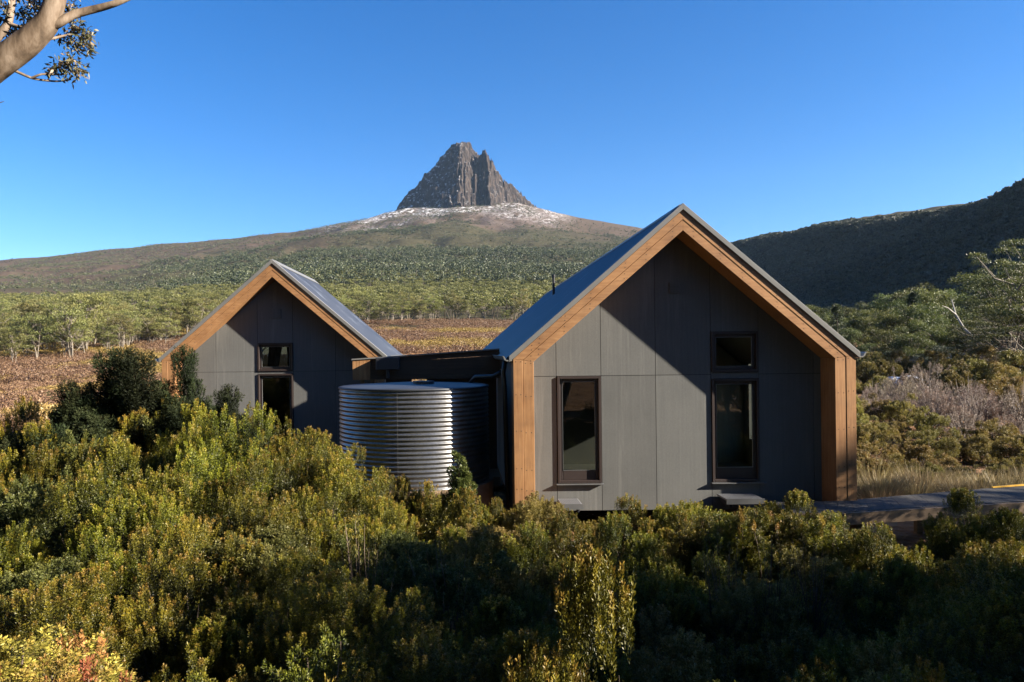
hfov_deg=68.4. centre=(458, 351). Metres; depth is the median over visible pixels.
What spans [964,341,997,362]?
dry shrub
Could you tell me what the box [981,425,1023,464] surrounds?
olive shrub
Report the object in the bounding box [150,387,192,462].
pine shrub
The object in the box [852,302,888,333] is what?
dense gum tree
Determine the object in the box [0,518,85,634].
heath shrub
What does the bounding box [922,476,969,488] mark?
grass tuft
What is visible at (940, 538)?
heath shrub
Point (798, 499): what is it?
heath shrub
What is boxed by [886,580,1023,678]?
heath shrub
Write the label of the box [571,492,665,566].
heath shrub
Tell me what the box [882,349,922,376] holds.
olive shrub
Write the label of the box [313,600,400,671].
heath shrub
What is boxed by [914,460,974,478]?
grass tuft
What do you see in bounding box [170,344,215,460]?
pine shrub
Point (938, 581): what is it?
heath shrub
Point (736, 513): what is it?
heath shrub
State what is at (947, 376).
olive shrub
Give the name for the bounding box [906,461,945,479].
olive shrub
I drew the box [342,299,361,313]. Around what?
gum tree
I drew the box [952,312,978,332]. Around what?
dense gum tree
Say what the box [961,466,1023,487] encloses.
grass tuft
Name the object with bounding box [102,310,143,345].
gum tree
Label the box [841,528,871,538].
spire shrub
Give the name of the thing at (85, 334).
gum tree
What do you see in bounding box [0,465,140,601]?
heath shrub
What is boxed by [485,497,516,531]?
heath shrub
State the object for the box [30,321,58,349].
gum tree
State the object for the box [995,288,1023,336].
layered gum tree
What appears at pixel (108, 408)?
pine shrub
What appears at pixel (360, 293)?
gum tree
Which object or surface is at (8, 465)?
heath shrub
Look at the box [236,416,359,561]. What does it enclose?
heath shrub
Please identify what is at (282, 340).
cabin
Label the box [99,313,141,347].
gum tree
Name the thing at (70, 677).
spire shrub
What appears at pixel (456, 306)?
gum tree
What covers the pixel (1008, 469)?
grass tuft
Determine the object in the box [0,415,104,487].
pine shrub
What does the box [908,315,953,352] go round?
dense gum tree
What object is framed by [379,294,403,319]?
gum tree
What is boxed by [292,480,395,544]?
heath shrub
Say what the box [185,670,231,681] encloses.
spire shrub
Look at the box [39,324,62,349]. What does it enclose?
gum tree
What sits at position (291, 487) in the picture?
heath shrub
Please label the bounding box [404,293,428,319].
gum tree
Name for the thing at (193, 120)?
sky
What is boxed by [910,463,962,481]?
grass tuft
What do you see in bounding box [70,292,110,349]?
gum tree
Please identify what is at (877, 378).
olive shrub
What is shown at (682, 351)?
cabin
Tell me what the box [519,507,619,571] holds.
heath shrub
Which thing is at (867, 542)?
heath shrub
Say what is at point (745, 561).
heath shrub
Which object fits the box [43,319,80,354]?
gum tree
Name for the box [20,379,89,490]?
pine shrub
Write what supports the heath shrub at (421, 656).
on the ground
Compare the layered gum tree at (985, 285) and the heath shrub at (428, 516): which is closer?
the heath shrub at (428, 516)
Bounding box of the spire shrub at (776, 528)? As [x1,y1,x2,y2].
[761,510,807,586]
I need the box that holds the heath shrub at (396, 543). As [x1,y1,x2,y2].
[316,524,446,620]
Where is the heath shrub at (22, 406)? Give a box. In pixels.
[0,396,53,481]
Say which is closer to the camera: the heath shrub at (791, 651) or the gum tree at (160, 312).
the heath shrub at (791, 651)
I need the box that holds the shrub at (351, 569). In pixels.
[329,517,406,671]
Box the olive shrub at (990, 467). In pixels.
[981,458,1013,477]
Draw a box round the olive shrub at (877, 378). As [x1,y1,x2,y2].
[862,376,888,395]
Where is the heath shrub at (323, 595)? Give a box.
[231,565,472,681]
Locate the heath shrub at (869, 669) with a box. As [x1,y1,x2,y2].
[846,639,957,681]
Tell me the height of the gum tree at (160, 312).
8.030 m
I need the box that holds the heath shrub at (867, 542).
[823,521,955,639]
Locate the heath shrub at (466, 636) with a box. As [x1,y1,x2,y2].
[347,583,501,681]
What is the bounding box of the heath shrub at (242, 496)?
[153,450,316,661]
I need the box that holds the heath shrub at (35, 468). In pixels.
[0,438,101,560]
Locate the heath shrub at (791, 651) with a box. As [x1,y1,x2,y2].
[707,624,840,681]
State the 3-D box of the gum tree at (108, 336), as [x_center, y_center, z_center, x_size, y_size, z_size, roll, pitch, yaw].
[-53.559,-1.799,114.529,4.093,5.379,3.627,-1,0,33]
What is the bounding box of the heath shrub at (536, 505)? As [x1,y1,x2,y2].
[503,491,603,553]
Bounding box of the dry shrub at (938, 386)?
[912,374,954,407]
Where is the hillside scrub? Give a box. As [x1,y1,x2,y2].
[0,202,643,289]
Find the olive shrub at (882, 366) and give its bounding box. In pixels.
[856,351,903,386]
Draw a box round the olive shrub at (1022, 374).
[1005,369,1023,382]
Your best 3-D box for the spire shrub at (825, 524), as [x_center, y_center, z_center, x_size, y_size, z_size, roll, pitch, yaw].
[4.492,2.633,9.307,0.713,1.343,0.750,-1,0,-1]
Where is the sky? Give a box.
[0,0,1023,259]
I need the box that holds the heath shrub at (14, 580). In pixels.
[0,561,29,593]
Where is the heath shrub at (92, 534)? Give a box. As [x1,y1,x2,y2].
[18,480,210,678]
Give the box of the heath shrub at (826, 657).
[792,635,976,681]
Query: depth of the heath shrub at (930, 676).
3.60 m
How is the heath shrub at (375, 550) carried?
on the ground
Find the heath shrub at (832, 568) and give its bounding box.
[743,545,881,636]
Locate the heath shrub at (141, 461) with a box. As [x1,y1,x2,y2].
[66,433,199,562]
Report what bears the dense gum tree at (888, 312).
on the ground
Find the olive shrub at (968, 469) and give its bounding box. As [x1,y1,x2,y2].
[957,464,998,479]
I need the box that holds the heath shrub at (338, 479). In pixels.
[284,438,415,577]
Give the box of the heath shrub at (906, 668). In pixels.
[784,661,930,681]
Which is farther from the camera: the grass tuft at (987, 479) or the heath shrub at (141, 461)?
the grass tuft at (987, 479)
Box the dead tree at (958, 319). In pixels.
[943,299,983,344]
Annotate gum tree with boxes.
[0,0,129,102]
[0,298,18,318]
[0,306,41,333]
[0,308,15,332]
[0,311,20,340]
[0,326,24,361]
[0,327,34,360]
[1,319,23,333]
[8,311,59,356]
[10,301,48,343]
[16,299,43,311]
[18,335,32,354]
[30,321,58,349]
[36,300,74,346]
[39,298,95,351]
[39,302,93,356]
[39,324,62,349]
[42,308,60,348]
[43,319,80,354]
[44,297,97,354]
[56,317,94,351]
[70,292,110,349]
[74,322,95,350]
[76,293,116,346]
[91,320,117,346]
[96,322,121,350]
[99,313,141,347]
[102,300,124,311]
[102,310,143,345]
[103,314,133,348]
[106,311,140,346]
[108,302,133,313]
[119,308,152,340]
[130,314,141,341]
[132,313,163,342]
[134,301,156,317]
[137,295,179,317]
[145,299,183,338]
[145,321,163,341]
[149,315,181,341]
[150,320,170,339]
[152,303,183,337]
[156,294,196,336]
[157,305,181,338]
[163,293,210,330]
[168,313,188,338]
[178,301,200,333]
[180,297,200,329]
[183,298,207,327]
[183,311,205,328]
[191,298,223,313]
[192,300,216,318]
[195,292,222,305]
[338,294,351,306]
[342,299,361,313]
[343,292,362,314]
[346,285,368,300]
[354,293,382,322]
[355,291,374,312]
[357,297,378,318]
[357,308,369,318]
[366,310,375,319]
[367,295,382,316]
[375,307,389,320]
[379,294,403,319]
[379,297,393,319]
[385,291,406,319]
[394,300,413,319]
[400,294,418,318]
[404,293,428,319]
[407,303,417,318]
[410,299,427,317]
[414,300,428,317]
[421,290,441,317]
[423,294,441,317]
[431,300,448,317]
[443,290,463,318]
[451,298,467,318]
[459,297,476,317]
[471,293,496,319]
[500,309,510,319]
[510,288,531,315]
[510,302,524,318]
[805,304,833,321]
[815,311,845,329]
[826,309,877,345]
[831,301,867,344]
[834,317,861,342]
[838,327,862,348]
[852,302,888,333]
[853,310,882,348]
[855,309,895,351]
[856,343,882,360]
[863,324,909,353]
[865,305,920,361]
[867,289,909,318]
[874,308,905,326]
[880,299,952,349]
[886,282,948,319]
[888,327,938,357]
[889,295,931,315]
[892,287,957,317]
[903,302,972,351]
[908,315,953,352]
[930,288,970,314]
[934,320,973,352]
[946,272,1015,319]
[946,317,1002,359]
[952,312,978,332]
[954,309,1015,348]
[956,297,1023,357]
[959,296,1021,344]
[963,284,1012,313]
[964,276,1023,310]
[965,252,1023,348]
[966,237,1023,350]
[966,304,1020,312]
[969,292,1003,309]
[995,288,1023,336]
[996,269,1021,277]
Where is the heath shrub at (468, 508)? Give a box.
[402,479,499,553]
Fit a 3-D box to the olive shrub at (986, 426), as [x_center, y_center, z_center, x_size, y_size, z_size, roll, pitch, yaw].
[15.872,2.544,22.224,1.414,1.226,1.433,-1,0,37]
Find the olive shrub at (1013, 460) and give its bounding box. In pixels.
[1002,450,1023,473]
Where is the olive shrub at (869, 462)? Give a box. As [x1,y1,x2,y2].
[857,448,892,482]
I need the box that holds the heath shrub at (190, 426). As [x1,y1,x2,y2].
[144,398,267,535]
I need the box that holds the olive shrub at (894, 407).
[879,393,926,428]
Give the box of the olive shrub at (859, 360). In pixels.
[856,351,881,373]
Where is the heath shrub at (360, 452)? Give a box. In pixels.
[325,442,366,515]
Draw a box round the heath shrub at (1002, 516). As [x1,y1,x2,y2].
[949,506,1023,578]
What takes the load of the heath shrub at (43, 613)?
on the ground
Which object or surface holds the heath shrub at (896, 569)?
on the ground
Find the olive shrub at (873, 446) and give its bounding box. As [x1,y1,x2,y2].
[857,440,903,468]
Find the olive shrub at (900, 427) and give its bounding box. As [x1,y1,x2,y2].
[886,415,911,439]
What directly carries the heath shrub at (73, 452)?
on the ground
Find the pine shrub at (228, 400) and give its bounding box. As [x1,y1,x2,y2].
[199,382,273,516]
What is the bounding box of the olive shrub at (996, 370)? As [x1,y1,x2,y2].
[963,363,1023,401]
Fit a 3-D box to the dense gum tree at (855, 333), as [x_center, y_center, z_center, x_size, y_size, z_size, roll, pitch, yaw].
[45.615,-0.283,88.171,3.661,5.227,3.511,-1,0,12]
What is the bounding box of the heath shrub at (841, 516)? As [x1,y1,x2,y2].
[815,510,876,536]
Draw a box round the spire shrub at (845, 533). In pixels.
[821,518,855,561]
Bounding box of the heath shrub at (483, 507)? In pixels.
[457,503,490,526]
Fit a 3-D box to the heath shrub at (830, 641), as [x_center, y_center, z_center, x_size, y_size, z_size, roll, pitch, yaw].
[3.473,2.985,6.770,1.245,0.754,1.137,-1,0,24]
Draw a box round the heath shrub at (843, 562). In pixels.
[804,532,893,629]
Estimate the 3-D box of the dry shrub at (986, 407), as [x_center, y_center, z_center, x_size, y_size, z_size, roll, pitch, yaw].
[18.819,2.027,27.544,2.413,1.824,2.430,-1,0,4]
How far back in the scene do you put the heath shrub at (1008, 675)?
5.20 m
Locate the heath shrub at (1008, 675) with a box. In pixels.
[894,621,1023,681]
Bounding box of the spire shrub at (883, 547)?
[852,530,888,570]
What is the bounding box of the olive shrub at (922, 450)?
[899,444,959,472]
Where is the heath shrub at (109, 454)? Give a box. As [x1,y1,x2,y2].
[38,431,211,663]
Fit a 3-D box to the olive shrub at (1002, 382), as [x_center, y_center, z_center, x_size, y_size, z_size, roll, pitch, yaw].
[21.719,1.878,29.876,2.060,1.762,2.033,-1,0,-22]
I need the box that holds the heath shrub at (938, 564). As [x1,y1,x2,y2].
[914,551,953,577]
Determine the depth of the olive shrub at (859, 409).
26.49 m
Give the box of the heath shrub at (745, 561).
[692,543,814,621]
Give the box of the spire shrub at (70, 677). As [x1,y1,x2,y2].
[24,645,114,681]
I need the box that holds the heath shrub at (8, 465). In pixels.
[0,417,78,540]
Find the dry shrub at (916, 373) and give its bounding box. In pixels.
[902,361,956,397]
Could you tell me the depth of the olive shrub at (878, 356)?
45.16 m
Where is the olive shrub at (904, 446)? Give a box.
[880,435,919,463]
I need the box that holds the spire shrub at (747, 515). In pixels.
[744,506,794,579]
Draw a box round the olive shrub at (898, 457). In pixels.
[887,452,920,472]
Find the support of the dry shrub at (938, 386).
on the ground
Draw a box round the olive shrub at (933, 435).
[917,430,957,449]
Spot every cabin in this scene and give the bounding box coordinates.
[155,259,403,455]
[480,203,866,527]
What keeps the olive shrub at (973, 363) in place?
on the ground
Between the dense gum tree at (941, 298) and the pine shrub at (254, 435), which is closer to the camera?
the pine shrub at (254, 435)
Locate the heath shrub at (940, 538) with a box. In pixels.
[909,487,1017,577]
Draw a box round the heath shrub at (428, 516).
[415,490,448,546]
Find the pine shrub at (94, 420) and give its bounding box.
[17,397,118,482]
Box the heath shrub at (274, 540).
[112,507,321,681]
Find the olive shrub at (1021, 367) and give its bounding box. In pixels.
[1014,350,1023,370]
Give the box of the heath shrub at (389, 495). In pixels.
[343,466,412,532]
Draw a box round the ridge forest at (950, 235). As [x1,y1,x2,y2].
[730,178,1023,316]
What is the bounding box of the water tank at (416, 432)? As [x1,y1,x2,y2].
[338,370,500,490]
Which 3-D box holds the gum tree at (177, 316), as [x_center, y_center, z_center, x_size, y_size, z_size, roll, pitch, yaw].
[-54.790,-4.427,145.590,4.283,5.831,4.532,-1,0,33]
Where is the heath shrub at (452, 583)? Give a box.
[342,541,524,663]
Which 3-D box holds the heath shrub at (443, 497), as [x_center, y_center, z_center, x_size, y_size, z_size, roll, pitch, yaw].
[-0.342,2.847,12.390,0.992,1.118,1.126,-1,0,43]
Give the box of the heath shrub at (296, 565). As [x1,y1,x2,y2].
[164,547,371,681]
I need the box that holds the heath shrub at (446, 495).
[436,488,454,526]
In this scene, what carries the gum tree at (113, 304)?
on the ground
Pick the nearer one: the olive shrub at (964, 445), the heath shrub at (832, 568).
the heath shrub at (832, 568)
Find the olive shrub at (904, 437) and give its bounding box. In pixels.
[893,432,918,447]
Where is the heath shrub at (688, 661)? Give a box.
[611,628,715,681]
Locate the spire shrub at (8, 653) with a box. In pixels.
[0,623,135,681]
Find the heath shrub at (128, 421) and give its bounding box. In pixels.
[94,395,196,513]
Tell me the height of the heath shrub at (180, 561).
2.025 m
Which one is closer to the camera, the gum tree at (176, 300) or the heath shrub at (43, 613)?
the heath shrub at (43, 613)
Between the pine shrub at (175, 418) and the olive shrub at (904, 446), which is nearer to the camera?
the pine shrub at (175, 418)
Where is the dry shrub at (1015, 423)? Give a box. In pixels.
[989,412,1022,439]
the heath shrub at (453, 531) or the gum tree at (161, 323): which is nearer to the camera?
the heath shrub at (453, 531)
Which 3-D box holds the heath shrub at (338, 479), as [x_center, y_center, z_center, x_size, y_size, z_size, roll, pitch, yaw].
[-1.530,2.264,9.680,2.009,2.369,1.998,-1,0,-24]
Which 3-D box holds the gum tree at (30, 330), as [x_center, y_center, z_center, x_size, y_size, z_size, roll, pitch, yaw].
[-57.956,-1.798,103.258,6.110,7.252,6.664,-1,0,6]
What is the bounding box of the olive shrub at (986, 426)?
[972,417,1020,449]
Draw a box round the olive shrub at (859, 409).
[856,394,871,427]
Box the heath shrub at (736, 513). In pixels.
[732,506,752,525]
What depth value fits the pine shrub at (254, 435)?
11.38 m
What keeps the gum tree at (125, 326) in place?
on the ground
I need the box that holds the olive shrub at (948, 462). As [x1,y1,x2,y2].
[939,457,966,474]
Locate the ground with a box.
[0,192,1023,681]
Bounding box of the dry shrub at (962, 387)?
[930,378,1006,417]
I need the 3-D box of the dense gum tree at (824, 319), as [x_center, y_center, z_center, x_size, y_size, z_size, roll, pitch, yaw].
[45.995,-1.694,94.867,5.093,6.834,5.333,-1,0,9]
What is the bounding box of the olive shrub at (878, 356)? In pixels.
[856,352,895,377]
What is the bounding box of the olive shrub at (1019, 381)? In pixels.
[1001,375,1023,411]
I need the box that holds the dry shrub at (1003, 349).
[988,343,1021,364]
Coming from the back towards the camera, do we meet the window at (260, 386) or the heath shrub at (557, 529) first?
the window at (260, 386)
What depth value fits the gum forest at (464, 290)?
356.38 m
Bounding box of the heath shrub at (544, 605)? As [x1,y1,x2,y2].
[499,595,559,644]
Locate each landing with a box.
[558,499,582,511]
[717,493,764,506]
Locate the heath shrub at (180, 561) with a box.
[54,514,284,681]
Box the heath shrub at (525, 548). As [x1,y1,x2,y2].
[480,521,573,616]
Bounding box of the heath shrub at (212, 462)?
[154,403,291,584]
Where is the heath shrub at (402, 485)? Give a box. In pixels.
[388,474,420,523]
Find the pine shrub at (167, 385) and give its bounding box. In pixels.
[110,376,176,437]
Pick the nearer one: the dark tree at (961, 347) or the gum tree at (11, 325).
the dark tree at (961, 347)
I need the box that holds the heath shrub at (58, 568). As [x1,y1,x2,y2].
[0,552,146,679]
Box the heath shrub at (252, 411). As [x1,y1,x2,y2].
[241,399,299,493]
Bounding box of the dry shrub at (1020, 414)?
[979,385,1023,426]
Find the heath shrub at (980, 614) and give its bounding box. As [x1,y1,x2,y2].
[866,552,1023,681]
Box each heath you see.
[0,317,516,433]
[0,372,425,438]
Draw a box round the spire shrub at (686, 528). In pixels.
[665,511,709,584]
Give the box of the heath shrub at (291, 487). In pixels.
[211,440,336,521]
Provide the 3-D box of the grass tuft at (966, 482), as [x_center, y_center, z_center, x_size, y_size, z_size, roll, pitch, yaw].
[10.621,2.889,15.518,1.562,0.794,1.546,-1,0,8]
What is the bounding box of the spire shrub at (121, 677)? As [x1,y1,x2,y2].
[85,652,142,681]
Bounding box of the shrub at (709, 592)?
[684,532,760,675]
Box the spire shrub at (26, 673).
[0,666,46,681]
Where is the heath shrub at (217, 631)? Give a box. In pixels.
[151,609,276,681]
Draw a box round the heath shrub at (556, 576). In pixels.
[526,548,647,642]
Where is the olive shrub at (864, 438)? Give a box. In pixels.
[856,420,903,454]
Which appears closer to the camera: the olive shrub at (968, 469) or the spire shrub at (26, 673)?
the spire shrub at (26, 673)
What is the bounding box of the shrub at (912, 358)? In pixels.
[909,353,965,361]
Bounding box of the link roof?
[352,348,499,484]
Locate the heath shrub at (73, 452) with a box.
[51,415,207,549]
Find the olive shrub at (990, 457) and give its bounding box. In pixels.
[960,434,1008,466]
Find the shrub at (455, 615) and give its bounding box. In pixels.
[404,536,493,641]
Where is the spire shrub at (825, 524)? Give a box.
[800,509,847,603]
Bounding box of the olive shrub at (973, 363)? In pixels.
[943,358,992,384]
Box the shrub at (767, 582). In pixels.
[716,538,809,648]
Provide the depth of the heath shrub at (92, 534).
7.67 m
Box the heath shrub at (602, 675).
[471,618,632,681]
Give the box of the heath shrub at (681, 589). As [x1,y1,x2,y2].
[633,550,759,651]
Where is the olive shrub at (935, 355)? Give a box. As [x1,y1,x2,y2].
[905,349,949,373]
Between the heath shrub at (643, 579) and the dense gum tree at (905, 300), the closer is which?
the heath shrub at (643, 579)
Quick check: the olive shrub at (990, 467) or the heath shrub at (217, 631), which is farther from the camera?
the olive shrub at (990, 467)
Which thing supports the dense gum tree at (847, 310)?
on the ground
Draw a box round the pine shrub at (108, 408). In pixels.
[94,377,168,434]
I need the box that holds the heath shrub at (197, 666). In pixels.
[147,642,236,681]
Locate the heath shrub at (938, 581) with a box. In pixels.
[893,553,1022,657]
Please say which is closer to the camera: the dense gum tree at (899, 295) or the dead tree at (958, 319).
the dead tree at (958, 319)
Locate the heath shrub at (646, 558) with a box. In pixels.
[590,510,684,604]
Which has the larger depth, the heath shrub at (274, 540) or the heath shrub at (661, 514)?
the heath shrub at (661, 514)
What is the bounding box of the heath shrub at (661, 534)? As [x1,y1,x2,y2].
[639,527,697,586]
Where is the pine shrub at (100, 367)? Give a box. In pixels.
[67,346,133,491]
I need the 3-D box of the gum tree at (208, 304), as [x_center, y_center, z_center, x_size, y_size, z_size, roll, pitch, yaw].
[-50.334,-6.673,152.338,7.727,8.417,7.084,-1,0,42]
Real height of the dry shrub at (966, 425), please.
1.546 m
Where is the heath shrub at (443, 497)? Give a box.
[430,489,447,526]
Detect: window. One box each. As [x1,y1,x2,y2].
[257,343,292,370]
[258,374,293,455]
[556,376,601,482]
[710,331,758,371]
[711,378,759,481]
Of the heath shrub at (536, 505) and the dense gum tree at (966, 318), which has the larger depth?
the dense gum tree at (966, 318)
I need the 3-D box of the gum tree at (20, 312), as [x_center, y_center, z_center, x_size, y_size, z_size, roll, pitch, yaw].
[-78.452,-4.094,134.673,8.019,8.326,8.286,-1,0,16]
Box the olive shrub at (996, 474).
[985,470,1018,482]
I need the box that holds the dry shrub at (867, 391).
[859,383,891,405]
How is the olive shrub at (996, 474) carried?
on the ground
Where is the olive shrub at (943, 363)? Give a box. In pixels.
[922,351,982,383]
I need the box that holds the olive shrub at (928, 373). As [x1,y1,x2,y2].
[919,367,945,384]
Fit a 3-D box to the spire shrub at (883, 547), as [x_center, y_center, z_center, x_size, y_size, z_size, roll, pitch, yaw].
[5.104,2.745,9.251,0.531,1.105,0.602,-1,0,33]
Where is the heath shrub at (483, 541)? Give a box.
[409,523,556,637]
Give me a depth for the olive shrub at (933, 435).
21.45 m
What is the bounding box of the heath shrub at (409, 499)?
[393,491,435,544]
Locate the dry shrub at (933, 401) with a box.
[902,386,969,424]
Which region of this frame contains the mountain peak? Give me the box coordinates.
[395,141,535,210]
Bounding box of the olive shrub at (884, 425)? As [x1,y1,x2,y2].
[862,415,891,443]
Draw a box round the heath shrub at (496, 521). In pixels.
[481,501,508,529]
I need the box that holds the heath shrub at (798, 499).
[757,488,828,535]
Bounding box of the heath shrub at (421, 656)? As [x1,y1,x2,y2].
[333,630,504,681]
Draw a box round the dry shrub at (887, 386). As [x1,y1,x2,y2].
[859,374,925,406]
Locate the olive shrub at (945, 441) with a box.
[904,429,961,463]
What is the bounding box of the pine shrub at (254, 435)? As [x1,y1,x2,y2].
[208,406,266,480]
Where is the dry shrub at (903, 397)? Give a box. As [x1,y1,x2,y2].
[883,387,918,415]
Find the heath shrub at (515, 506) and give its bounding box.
[512,503,532,525]
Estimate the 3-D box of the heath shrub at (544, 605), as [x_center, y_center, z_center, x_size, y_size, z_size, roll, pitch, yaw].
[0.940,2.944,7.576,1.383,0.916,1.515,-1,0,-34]
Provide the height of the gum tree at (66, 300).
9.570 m
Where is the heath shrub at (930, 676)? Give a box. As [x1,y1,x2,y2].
[780,655,947,681]
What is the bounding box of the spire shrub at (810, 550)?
[772,513,827,594]
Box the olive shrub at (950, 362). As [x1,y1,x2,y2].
[941,351,966,365]
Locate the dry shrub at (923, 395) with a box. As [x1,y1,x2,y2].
[913,385,958,413]
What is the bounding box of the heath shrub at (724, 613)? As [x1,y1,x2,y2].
[690,571,864,680]
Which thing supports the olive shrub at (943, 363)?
on the ground
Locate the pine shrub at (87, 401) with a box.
[26,388,149,509]
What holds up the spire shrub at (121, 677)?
on the ground
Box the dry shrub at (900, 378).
[879,366,919,398]
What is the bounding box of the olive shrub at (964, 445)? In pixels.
[937,433,976,461]
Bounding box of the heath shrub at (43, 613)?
[0,571,139,675]
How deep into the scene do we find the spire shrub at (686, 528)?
9.90 m
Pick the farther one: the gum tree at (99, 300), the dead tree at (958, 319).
the gum tree at (99, 300)
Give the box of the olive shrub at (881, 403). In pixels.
[857,393,903,422]
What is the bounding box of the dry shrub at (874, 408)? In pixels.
[864,395,886,414]
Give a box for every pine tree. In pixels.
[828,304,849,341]
[898,289,922,360]
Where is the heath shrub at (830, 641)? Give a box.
[796,634,866,681]
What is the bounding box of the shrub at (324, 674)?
[261,622,365,681]
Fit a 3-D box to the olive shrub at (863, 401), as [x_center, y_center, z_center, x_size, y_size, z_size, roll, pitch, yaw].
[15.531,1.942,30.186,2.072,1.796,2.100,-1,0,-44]
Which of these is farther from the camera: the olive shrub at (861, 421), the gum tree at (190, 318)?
the gum tree at (190, 318)
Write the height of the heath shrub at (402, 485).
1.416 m
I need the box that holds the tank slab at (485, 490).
[389,474,493,511]
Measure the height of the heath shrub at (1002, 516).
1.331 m
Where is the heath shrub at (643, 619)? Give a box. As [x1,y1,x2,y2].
[538,590,711,681]
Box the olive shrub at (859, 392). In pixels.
[856,378,864,394]
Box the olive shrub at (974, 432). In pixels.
[940,427,980,453]
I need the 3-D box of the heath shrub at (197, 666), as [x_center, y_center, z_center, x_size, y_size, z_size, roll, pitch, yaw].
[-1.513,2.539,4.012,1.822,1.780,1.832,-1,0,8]
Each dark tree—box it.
[926,345,962,361]
[948,339,994,358]
[962,325,1011,358]
[974,320,1023,357]
[1001,324,1023,350]
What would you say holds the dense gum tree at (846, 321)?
on the ground
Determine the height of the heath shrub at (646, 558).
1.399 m
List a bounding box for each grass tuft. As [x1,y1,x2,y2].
[857,452,909,481]
[857,464,920,495]
[857,473,903,498]
[857,481,912,498]
[858,479,902,494]
[877,472,945,494]
[887,462,951,483]
[892,465,960,493]
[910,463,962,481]
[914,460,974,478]
[922,473,993,492]
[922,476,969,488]
[935,474,1013,491]
[939,475,1001,489]
[942,464,1014,484]
[953,468,1021,485]
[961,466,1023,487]
[990,462,1023,483]
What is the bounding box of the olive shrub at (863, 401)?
[856,382,868,405]
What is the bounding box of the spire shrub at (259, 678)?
[227,673,260,681]
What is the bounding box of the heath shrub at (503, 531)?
[438,523,521,568]
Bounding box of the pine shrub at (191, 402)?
[188,397,226,471]
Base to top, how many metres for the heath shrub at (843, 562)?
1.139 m
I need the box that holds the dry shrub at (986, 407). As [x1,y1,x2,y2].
[936,384,1011,426]
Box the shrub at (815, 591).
[765,537,844,645]
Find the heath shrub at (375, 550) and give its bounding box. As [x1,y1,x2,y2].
[334,524,407,579]
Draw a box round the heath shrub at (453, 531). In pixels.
[418,525,493,581]
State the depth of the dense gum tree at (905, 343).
65.51 m
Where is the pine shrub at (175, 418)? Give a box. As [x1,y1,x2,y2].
[139,403,223,485]
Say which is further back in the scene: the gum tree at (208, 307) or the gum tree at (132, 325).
the gum tree at (208, 307)
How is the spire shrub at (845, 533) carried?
on the ground
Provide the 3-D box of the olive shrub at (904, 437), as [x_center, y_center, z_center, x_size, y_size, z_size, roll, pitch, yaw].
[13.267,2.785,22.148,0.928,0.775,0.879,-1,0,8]
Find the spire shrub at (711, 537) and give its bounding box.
[699,509,755,595]
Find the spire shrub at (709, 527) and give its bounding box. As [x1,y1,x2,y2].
[685,515,727,580]
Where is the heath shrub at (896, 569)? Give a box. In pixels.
[811,554,959,669]
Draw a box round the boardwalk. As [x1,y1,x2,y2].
[767,484,1023,541]
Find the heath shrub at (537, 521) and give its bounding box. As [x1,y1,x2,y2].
[510,510,552,557]
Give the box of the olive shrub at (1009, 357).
[967,349,1023,381]
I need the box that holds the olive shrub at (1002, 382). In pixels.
[977,377,1023,415]
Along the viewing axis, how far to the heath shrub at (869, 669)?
5.02 m
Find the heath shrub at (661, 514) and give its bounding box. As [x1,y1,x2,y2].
[645,499,731,558]
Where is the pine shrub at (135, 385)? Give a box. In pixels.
[73,346,180,493]
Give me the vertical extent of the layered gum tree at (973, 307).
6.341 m
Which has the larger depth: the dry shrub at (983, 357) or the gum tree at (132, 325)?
the gum tree at (132, 325)
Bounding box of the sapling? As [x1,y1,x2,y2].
[440,450,477,518]
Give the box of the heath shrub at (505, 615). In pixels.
[458,594,564,681]
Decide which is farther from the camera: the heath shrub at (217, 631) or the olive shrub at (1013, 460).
the olive shrub at (1013, 460)
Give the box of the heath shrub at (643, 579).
[574,567,716,681]
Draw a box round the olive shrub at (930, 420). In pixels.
[906,405,960,439]
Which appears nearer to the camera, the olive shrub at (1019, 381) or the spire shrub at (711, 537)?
the spire shrub at (711, 537)
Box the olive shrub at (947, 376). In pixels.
[921,360,977,398]
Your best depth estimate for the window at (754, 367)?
13.55 m
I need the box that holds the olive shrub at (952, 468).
[944,467,972,479]
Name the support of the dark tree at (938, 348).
on the ground
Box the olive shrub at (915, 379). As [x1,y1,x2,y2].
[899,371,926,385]
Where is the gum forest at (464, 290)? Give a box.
[0,268,573,319]
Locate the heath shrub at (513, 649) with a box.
[487,627,564,681]
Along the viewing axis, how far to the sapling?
12.12 m
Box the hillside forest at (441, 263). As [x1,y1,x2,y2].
[0,206,641,295]
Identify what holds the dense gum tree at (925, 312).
on the ground
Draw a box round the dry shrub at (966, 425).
[934,405,993,441]
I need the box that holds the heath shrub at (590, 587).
[500,540,636,681]
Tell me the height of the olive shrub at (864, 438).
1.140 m
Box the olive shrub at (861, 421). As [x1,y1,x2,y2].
[856,415,869,430]
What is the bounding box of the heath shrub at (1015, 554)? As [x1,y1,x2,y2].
[947,536,1023,602]
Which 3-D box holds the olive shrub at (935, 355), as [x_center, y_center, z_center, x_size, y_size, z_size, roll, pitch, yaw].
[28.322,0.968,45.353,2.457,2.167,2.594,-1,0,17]
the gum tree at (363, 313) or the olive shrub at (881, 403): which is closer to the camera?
the olive shrub at (881, 403)
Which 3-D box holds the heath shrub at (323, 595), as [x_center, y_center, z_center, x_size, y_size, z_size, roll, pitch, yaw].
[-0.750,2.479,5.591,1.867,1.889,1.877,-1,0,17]
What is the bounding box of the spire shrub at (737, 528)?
[718,505,779,585]
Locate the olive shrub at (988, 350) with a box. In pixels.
[957,344,1023,376]

